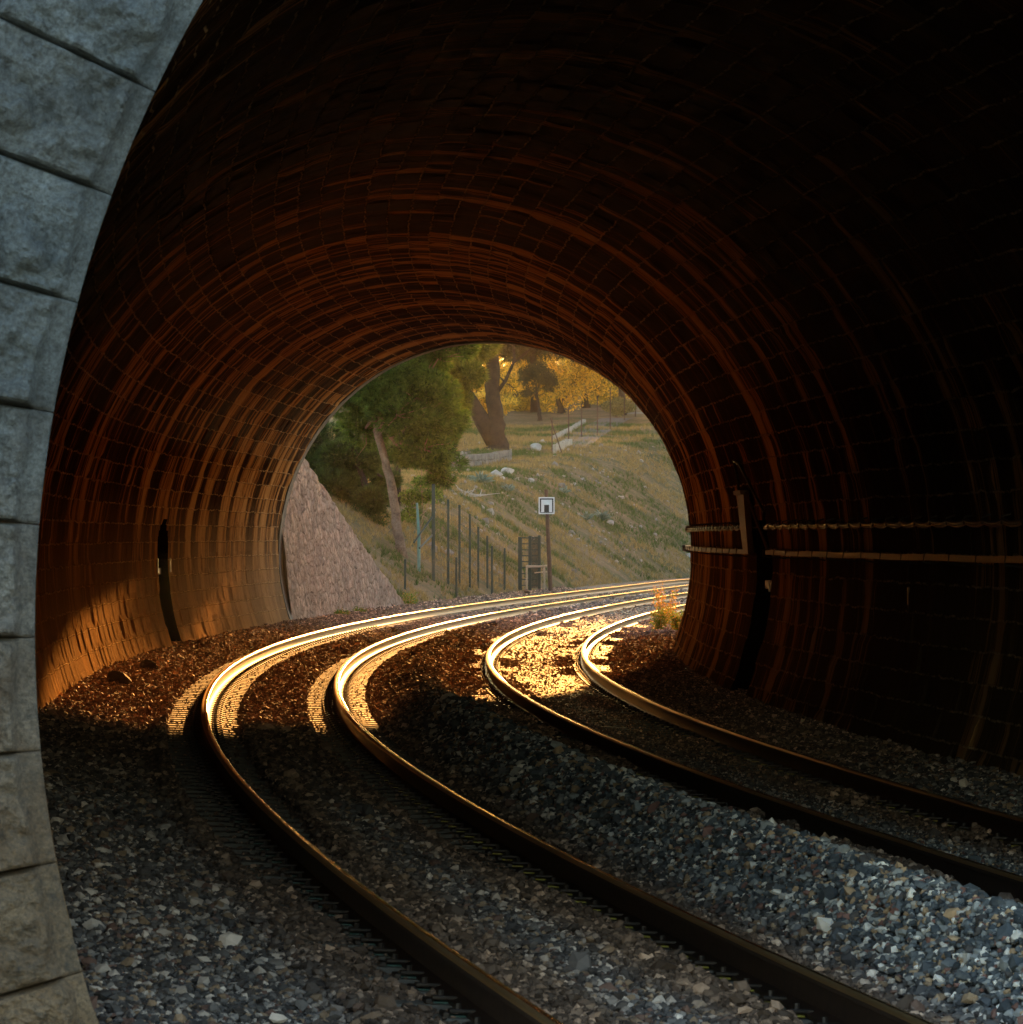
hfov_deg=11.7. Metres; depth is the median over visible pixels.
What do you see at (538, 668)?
sleeper
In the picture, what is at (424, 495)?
shrub
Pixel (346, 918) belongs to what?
sleeper
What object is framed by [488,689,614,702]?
sleeper
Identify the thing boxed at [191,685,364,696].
sleeper
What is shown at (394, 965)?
sleeper
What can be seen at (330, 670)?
sleeper
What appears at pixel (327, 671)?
sleeper
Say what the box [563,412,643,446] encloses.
path
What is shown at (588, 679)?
sleeper
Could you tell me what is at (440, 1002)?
sleeper
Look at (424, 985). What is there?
sleeper
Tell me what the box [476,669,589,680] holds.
sleeper
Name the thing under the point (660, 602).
roadside weed
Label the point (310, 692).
sleeper
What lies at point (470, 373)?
pine tree
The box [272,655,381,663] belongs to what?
sleeper
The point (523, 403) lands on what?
golden tree
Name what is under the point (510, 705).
sleeper
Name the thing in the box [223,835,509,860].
sleeper
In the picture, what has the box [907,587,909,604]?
refuge marker
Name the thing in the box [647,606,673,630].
roadside weed
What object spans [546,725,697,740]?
sleeper
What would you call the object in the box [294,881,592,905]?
sleeper
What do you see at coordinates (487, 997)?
rail
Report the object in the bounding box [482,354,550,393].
golden tree
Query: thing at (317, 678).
sleeper
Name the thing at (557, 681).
sleeper
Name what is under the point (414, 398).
pine tree
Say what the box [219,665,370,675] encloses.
sleeper
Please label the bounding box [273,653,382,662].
sleeper
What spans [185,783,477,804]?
sleeper
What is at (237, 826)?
sleeper
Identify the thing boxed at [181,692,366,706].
sleeper
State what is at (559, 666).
sleeper
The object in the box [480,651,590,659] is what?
sleeper
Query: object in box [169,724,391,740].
sleeper
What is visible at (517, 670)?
sleeper
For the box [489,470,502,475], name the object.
boulder
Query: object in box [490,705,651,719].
sleeper
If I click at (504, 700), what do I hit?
sleeper
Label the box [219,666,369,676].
sleeper
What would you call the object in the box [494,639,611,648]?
sleeper
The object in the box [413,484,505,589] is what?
wire fence
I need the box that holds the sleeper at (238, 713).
[174,704,377,718]
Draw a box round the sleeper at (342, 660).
[275,652,382,660]
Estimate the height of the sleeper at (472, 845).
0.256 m
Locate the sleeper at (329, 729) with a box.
[173,716,383,731]
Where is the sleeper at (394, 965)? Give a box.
[345,953,738,983]
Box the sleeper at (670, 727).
[525,716,676,731]
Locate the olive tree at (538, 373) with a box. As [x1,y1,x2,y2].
[516,360,558,420]
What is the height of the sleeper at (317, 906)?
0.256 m
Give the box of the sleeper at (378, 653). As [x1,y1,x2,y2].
[289,648,390,656]
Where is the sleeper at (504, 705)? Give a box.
[489,702,643,715]
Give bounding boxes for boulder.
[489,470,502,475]
[501,467,513,474]
[501,484,515,490]
[530,443,541,450]
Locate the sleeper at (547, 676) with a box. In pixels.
[480,667,586,677]
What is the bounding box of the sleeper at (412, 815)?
[194,796,501,818]
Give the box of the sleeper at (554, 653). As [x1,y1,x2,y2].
[506,646,603,654]
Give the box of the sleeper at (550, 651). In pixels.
[504,644,607,653]
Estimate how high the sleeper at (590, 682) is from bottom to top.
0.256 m
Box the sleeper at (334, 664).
[238,656,378,665]
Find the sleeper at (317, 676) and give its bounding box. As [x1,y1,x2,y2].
[215,667,368,677]
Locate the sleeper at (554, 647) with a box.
[513,641,611,650]
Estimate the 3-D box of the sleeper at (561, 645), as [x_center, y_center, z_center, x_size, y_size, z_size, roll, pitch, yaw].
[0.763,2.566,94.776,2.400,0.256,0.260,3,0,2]
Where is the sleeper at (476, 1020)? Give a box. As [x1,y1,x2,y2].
[466,1017,493,1023]
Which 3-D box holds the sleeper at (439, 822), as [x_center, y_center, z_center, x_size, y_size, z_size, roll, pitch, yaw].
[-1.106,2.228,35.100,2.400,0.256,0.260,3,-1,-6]
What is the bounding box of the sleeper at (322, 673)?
[221,664,368,674]
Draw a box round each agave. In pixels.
[468,471,494,482]
[559,485,571,492]
[580,511,594,519]
[595,509,611,519]
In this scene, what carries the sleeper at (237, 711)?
on the ballast bed
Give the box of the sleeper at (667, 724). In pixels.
[527,714,672,729]
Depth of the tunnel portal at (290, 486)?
106.09 m
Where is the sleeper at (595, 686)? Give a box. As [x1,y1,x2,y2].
[484,678,634,691]
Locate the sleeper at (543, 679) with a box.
[475,670,590,681]
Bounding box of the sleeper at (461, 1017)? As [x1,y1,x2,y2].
[432,1003,840,1023]
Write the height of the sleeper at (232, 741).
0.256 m
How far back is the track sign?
165.93 m
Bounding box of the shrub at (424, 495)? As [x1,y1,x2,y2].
[398,475,442,542]
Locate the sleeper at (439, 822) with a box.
[197,804,512,827]
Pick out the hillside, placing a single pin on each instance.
(525, 417)
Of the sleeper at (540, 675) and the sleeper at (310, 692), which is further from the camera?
the sleeper at (540, 675)
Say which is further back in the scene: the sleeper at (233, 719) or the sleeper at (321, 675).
the sleeper at (321, 675)
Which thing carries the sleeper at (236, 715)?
on the ballast bed
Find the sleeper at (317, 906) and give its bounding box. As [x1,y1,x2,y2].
[278,896,623,921]
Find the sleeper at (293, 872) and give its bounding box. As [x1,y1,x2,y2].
[244,866,568,892]
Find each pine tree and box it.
[305,420,403,526]
[332,344,482,557]
[394,344,503,505]
[468,344,530,449]
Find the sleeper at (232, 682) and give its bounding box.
[192,680,365,692]
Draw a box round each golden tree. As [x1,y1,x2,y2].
[471,358,516,395]
[474,388,517,416]
[477,372,564,412]
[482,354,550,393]
[499,357,559,390]
[500,354,570,396]
[511,362,602,413]
[555,357,600,390]
[559,358,617,407]
[570,377,633,404]
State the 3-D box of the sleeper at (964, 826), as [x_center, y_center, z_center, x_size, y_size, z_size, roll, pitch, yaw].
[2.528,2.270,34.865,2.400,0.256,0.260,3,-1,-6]
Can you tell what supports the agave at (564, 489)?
on the hillside
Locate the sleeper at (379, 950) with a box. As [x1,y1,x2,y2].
[322,943,716,972]
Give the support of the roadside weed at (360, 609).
on the ballast bed
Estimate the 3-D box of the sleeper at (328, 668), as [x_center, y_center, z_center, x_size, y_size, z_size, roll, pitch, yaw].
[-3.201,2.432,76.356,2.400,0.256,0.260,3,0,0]
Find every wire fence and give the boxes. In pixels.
[404,546,492,596]
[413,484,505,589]
[550,388,635,453]
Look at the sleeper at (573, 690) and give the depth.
66.81 m
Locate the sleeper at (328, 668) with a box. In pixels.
[226,660,374,669]
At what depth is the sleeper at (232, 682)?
65.53 m
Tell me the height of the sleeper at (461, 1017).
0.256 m
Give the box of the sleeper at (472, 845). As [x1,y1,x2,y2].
[211,824,489,848]
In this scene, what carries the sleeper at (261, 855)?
on the ballast bed
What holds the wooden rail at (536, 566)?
on the ballast bed
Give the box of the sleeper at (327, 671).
[224,662,371,672]
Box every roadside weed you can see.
[334,607,349,614]
[353,606,366,611]
[400,590,418,604]
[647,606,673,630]
[651,582,679,626]
[667,607,684,629]
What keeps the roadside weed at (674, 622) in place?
on the ballast bed
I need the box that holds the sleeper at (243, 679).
[204,674,366,685]
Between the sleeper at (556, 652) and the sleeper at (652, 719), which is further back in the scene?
the sleeper at (556, 652)
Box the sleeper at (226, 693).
[183,689,365,702]
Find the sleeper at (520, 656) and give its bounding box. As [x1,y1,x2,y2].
[475,650,591,658]
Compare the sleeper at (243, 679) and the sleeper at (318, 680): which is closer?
the sleeper at (243, 679)
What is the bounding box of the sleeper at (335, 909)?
[321,905,644,934]
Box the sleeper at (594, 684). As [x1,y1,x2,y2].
[483,677,632,690]
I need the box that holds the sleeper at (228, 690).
[185,686,365,699]
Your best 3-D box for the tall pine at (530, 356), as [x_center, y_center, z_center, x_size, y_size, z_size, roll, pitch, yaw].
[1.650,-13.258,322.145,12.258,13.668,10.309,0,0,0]
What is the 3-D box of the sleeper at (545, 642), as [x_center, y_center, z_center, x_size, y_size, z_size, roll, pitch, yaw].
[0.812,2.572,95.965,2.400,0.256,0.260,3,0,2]
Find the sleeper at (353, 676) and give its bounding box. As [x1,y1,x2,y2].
[212,668,368,679]
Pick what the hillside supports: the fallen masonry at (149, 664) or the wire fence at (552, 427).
the wire fence at (552, 427)
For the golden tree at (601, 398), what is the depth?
338.40 m
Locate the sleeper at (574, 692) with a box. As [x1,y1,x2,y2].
[491,683,604,693]
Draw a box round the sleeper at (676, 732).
[532,720,686,736]
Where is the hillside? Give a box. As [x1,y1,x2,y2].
[282,367,690,608]
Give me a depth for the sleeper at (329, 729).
52.35 m
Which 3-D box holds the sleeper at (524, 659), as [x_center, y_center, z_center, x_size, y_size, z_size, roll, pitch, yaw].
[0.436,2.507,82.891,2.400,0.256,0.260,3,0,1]
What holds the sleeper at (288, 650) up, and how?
on the ballast bed
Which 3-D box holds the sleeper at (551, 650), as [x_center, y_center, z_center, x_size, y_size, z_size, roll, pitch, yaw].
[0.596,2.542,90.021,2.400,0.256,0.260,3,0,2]
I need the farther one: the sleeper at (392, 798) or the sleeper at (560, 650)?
the sleeper at (560, 650)
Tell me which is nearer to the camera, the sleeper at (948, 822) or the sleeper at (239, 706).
the sleeper at (948, 822)
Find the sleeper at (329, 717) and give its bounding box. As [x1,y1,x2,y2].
[172,708,376,722]
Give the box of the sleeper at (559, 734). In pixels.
[551,732,716,746]
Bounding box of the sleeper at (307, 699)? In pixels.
[185,688,366,701]
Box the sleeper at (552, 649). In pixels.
[508,642,603,650]
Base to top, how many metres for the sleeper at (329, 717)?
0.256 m
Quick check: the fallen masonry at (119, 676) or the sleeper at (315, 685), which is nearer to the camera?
the fallen masonry at (119, 676)
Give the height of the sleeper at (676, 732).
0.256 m
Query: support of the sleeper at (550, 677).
on the ballast bed
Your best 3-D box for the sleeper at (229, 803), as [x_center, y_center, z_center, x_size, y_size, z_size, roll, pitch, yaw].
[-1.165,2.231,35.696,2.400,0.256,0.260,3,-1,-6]
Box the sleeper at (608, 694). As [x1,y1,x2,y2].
[481,686,613,697]
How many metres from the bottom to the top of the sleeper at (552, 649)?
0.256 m
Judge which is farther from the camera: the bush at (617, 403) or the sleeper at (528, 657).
the bush at (617, 403)
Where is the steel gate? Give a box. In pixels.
[518,535,540,589]
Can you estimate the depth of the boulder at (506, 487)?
213.40 m
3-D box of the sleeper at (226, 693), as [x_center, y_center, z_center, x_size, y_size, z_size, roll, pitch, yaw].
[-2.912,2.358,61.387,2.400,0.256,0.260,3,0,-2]
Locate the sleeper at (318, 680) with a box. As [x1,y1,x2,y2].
[209,671,367,681]
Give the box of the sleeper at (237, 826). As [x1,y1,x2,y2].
[210,819,479,843]
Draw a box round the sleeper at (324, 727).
[170,714,380,729]
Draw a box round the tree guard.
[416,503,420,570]
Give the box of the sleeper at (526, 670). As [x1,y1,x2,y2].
[472,662,583,671]
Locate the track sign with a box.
[539,489,554,590]
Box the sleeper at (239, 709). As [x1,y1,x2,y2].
[175,701,371,715]
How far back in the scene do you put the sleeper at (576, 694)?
65.05 m
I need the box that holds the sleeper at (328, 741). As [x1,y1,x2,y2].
[169,727,393,743]
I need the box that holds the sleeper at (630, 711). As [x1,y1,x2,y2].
[481,700,639,713]
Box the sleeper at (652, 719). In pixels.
[524,711,656,723]
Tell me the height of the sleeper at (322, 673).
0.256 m
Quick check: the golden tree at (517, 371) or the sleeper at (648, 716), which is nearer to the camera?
the sleeper at (648, 716)
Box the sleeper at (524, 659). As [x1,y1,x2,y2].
[484,652,579,660]
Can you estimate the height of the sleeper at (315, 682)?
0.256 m
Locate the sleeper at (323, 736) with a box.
[168,722,388,738]
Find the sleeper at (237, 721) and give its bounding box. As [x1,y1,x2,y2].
[170,712,378,727]
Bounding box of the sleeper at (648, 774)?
[639,771,839,786]
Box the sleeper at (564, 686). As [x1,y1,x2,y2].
[481,676,630,689]
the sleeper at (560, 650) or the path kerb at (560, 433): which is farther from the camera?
the path kerb at (560, 433)
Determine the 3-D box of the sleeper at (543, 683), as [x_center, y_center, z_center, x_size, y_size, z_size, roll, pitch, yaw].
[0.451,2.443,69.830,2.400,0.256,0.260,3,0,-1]
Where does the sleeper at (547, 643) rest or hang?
on the ballast bed
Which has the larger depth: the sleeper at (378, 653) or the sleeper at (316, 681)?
the sleeper at (378, 653)
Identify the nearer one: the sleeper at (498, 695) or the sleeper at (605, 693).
the sleeper at (498, 695)
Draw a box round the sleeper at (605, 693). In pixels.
[479,685,606,696]
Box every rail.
[197,579,688,1023]
[331,584,933,1023]
[484,592,1022,903]
[526,565,546,589]
[580,604,1022,846]
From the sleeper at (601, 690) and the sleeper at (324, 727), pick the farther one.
the sleeper at (601, 690)
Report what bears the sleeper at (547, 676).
on the ballast bed
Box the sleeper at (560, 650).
[484,643,609,652]
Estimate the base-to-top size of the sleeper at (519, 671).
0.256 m
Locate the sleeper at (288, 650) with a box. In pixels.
[287,649,389,657]
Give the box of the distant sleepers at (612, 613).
[376,583,688,633]
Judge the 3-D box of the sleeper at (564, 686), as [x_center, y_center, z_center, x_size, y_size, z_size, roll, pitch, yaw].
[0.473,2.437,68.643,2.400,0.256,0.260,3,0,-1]
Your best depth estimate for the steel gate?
166.96 m
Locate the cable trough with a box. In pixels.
[682,490,1022,568]
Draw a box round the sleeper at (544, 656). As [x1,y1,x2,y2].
[472,649,605,658]
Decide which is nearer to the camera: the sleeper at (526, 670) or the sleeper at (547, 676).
the sleeper at (547, 676)
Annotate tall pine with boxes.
[498,344,574,411]
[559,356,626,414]
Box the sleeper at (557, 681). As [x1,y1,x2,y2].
[481,671,624,684]
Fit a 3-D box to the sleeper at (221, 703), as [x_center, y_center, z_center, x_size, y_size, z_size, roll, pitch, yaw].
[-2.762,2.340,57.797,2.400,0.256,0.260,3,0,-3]
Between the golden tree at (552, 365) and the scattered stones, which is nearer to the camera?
the scattered stones
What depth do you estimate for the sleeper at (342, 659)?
82.31 m
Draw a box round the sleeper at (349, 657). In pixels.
[285,649,387,658]
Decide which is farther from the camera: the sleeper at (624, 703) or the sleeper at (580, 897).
the sleeper at (624, 703)
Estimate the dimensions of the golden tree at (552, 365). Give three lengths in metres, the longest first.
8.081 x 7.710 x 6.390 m
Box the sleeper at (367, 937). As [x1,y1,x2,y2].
[308,932,699,964]
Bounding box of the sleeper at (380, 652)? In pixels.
[288,647,393,655]
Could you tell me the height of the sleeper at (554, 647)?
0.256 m
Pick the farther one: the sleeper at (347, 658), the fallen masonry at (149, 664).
the sleeper at (347, 658)
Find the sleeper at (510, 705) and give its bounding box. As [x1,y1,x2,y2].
[489,703,647,717]
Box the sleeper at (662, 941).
[340,923,675,950]
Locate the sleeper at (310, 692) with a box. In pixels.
[192,682,363,693]
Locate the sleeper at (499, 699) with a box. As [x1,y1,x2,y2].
[487,697,633,710]
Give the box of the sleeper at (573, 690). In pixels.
[486,680,635,692]
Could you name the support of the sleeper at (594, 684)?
on the ballast bed
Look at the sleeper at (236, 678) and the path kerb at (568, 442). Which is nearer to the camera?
the sleeper at (236, 678)
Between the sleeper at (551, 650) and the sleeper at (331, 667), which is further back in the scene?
the sleeper at (551, 650)
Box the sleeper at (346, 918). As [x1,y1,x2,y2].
[334,913,657,940]
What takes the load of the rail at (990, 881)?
on the ballast bed
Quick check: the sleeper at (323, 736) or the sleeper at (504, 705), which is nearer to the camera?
the sleeper at (323, 736)
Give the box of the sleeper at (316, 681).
[207,672,366,682]
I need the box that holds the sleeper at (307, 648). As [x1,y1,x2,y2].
[298,644,396,652]
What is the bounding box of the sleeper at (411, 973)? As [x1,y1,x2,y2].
[360,965,762,996]
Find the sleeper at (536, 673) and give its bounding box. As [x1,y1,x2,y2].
[476,665,585,675]
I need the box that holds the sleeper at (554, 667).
[481,658,605,669]
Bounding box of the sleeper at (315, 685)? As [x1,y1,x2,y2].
[202,675,363,686]
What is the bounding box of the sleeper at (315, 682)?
[204,673,366,683]
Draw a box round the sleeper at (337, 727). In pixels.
[171,718,383,733]
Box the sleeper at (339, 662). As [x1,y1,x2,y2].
[274,654,381,662]
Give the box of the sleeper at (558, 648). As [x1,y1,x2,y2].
[512,641,610,651]
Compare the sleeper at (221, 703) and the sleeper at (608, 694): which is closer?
the sleeper at (221, 703)
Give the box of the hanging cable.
[685,460,1022,532]
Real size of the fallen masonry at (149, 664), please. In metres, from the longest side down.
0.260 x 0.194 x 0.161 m
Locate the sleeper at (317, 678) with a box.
[210,670,366,680]
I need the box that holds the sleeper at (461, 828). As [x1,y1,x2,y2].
[207,814,471,837]
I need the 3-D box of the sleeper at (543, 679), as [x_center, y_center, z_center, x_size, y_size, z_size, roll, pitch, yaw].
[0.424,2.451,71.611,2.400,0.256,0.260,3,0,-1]
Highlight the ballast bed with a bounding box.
[93,577,1022,1023]
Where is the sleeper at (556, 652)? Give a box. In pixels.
[504,645,600,653]
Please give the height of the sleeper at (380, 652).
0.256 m
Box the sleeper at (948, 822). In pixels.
[736,807,957,829]
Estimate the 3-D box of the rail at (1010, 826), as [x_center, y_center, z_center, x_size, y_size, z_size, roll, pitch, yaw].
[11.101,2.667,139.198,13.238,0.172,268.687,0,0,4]
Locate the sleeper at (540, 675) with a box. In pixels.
[478,666,586,676]
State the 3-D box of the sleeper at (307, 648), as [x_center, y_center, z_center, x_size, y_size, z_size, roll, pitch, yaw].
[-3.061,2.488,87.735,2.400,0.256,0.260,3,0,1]
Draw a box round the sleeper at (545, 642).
[494,637,612,645]
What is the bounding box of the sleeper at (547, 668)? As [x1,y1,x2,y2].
[478,659,609,670]
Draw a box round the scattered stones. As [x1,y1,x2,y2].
[389,439,689,575]
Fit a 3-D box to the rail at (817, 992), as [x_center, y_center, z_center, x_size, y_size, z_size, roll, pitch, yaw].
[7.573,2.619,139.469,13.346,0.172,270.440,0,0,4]
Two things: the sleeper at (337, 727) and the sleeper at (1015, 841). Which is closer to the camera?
the sleeper at (1015, 841)
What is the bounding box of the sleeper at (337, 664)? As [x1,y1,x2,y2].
[270,655,380,664]
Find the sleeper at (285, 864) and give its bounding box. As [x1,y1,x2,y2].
[247,859,552,884]
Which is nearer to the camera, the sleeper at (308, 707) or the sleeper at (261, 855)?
the sleeper at (261, 855)
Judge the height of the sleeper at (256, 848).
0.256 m
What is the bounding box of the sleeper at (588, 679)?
[477,672,623,685]
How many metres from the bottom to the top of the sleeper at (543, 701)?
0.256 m
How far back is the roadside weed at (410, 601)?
130.90 m
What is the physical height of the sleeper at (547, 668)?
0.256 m
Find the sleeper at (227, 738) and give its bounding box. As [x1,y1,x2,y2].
[169,729,395,745]
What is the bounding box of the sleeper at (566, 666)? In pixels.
[482,656,609,667]
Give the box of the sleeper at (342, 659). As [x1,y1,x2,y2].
[277,651,384,660]
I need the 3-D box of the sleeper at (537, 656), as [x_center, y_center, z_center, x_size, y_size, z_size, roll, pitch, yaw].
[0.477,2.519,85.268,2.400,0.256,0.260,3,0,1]
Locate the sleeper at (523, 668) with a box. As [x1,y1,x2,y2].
[472,661,582,670]
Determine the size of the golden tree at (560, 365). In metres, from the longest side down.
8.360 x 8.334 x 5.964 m
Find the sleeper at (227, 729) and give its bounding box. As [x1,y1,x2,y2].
[168,720,386,736]
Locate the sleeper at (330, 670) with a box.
[226,661,373,671]
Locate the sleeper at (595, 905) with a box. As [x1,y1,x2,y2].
[302,888,611,916]
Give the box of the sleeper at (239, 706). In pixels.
[178,697,369,711]
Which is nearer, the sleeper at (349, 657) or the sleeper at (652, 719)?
the sleeper at (652, 719)
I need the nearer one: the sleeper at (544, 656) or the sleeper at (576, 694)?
the sleeper at (576, 694)
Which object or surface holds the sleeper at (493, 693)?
on the ballast bed
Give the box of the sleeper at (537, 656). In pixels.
[475,649,607,659]
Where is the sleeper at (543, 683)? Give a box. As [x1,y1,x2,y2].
[479,674,624,686]
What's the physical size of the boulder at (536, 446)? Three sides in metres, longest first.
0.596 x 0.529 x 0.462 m
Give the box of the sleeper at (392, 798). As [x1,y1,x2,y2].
[182,779,473,800]
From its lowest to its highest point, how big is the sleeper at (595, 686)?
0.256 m
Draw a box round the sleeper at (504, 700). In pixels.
[491,698,636,712]
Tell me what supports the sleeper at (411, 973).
on the ballast bed
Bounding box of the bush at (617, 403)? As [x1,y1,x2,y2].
[600,397,636,416]
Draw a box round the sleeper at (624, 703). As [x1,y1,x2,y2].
[475,695,629,708]
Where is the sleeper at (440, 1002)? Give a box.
[371,989,813,1023]
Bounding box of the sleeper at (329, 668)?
[233,659,376,668]
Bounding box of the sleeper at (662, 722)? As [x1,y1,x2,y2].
[524,712,665,727]
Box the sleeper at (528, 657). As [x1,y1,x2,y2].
[475,650,590,659]
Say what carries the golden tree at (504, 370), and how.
on the hillside
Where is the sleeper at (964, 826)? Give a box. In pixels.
[941,823,969,831]
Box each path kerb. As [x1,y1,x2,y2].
[553,419,585,440]
[553,439,571,453]
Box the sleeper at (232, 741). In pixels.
[170,731,400,748]
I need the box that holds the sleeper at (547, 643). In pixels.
[492,637,611,646]
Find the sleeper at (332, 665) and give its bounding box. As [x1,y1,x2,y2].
[236,657,377,666]
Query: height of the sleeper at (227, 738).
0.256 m
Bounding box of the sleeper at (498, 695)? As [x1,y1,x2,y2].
[474,694,626,705]
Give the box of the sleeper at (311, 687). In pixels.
[198,678,365,689]
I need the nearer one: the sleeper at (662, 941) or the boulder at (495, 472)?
the sleeper at (662, 941)
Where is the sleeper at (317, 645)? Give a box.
[307,641,403,649]
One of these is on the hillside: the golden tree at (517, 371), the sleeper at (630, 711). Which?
the golden tree at (517, 371)
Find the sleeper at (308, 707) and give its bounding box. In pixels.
[178,696,368,709]
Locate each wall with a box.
[281,458,405,618]
[451,450,511,467]
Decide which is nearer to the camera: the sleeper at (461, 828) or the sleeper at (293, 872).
the sleeper at (293, 872)
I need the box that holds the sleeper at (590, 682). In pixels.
[480,675,628,687]
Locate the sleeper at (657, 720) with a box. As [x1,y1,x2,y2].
[522,711,660,725]
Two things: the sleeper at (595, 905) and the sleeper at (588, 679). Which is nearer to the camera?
the sleeper at (595, 905)
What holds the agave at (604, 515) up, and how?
on the hillside
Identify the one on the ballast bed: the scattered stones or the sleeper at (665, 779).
the sleeper at (665, 779)
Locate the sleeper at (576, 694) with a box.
[488,684,608,695]
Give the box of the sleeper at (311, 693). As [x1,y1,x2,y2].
[192,683,365,695]
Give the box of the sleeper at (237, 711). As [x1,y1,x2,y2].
[175,702,370,716]
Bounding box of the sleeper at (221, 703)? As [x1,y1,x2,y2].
[177,699,370,713]
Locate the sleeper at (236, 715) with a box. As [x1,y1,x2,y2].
[172,706,374,720]
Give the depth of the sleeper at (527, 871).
29.63 m
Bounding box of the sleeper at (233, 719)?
[171,710,377,725]
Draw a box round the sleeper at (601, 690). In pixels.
[487,682,606,694]
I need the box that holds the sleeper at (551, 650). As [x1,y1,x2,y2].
[509,643,607,652]
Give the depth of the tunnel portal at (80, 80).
17.43 m
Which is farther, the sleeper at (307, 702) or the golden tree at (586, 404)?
the golden tree at (586, 404)
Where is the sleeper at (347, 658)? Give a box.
[283,650,386,659]
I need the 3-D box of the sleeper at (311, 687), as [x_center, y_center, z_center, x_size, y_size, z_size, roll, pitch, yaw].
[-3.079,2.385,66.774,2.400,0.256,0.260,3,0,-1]
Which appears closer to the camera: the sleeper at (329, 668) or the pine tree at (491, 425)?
the sleeper at (329, 668)
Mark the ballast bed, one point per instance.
(953, 987)
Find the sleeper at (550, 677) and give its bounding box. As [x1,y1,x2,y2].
[480,668,587,678]
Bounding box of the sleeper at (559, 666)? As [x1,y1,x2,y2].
[482,657,607,668]
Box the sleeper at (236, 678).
[200,677,365,688]
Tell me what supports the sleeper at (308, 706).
on the ballast bed
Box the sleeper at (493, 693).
[471,691,620,702]
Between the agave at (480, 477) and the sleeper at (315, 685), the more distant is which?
the agave at (480, 477)
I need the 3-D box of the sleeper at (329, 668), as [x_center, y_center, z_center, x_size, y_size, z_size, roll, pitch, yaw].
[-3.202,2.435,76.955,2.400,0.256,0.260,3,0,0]
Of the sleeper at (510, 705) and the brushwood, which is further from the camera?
the brushwood
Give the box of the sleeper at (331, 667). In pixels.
[234,658,376,667]
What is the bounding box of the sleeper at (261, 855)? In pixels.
[234,847,529,870]
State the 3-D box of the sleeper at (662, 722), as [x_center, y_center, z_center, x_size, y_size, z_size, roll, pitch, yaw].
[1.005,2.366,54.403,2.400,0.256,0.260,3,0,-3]
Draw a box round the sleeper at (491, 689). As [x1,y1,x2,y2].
[479,688,611,699]
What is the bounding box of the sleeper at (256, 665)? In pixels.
[223,663,372,673]
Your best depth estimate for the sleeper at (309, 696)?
63.11 m
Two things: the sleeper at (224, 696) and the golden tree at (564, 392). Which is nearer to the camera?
the sleeper at (224, 696)
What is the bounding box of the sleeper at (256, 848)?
[229,841,518,864]
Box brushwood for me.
[454,483,498,496]
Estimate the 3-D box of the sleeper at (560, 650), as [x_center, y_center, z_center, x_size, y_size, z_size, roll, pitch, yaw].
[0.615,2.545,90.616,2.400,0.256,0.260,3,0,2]
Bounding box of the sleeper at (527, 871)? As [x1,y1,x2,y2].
[239,853,540,877]
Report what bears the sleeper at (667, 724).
on the ballast bed
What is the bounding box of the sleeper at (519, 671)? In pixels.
[475,664,584,674]
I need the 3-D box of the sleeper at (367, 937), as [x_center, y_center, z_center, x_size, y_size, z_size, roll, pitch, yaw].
[0.171,2.172,23.792,2.400,0.256,0.260,3,-1,-7]
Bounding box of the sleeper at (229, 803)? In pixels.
[195,800,507,822]
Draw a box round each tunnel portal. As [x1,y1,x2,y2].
[0,0,202,1023]
[278,341,625,619]
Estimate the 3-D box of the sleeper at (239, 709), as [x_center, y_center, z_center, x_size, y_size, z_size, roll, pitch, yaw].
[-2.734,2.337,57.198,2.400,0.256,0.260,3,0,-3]
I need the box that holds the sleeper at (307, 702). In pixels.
[183,691,366,704]
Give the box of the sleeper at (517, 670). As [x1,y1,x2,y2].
[470,663,583,672]
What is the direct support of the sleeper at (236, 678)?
on the ballast bed
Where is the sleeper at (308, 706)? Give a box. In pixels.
[180,694,367,707]
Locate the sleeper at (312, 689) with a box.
[196,679,365,690]
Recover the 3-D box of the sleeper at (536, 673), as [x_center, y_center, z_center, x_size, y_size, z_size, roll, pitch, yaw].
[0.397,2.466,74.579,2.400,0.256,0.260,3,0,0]
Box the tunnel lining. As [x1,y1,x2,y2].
[8,0,1022,1023]
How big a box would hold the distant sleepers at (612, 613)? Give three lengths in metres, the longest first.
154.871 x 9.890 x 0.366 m
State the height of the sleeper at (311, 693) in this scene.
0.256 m
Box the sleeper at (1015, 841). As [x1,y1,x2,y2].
[1001,838,1022,852]
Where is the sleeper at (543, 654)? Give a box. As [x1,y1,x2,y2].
[475,647,607,656]
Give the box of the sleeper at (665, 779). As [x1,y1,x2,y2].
[660,778,861,794]
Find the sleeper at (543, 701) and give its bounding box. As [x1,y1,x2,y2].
[472,692,623,704]
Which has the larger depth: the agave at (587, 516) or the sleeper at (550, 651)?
the agave at (587, 516)
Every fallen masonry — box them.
[107,670,131,684]
[139,660,157,669]
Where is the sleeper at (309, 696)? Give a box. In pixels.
[186,685,364,697]
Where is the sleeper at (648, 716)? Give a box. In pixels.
[510,707,655,721]
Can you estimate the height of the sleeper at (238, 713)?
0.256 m
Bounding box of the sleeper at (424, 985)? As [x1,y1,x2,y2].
[407,977,797,1013]
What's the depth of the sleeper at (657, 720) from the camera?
54.93 m
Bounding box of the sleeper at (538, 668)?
[477,660,611,671]
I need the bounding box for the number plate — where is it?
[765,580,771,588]
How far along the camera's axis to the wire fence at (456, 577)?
148.96 m
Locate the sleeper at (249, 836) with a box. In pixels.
[219,829,498,853]
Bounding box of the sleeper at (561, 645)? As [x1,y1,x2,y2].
[517,638,609,646]

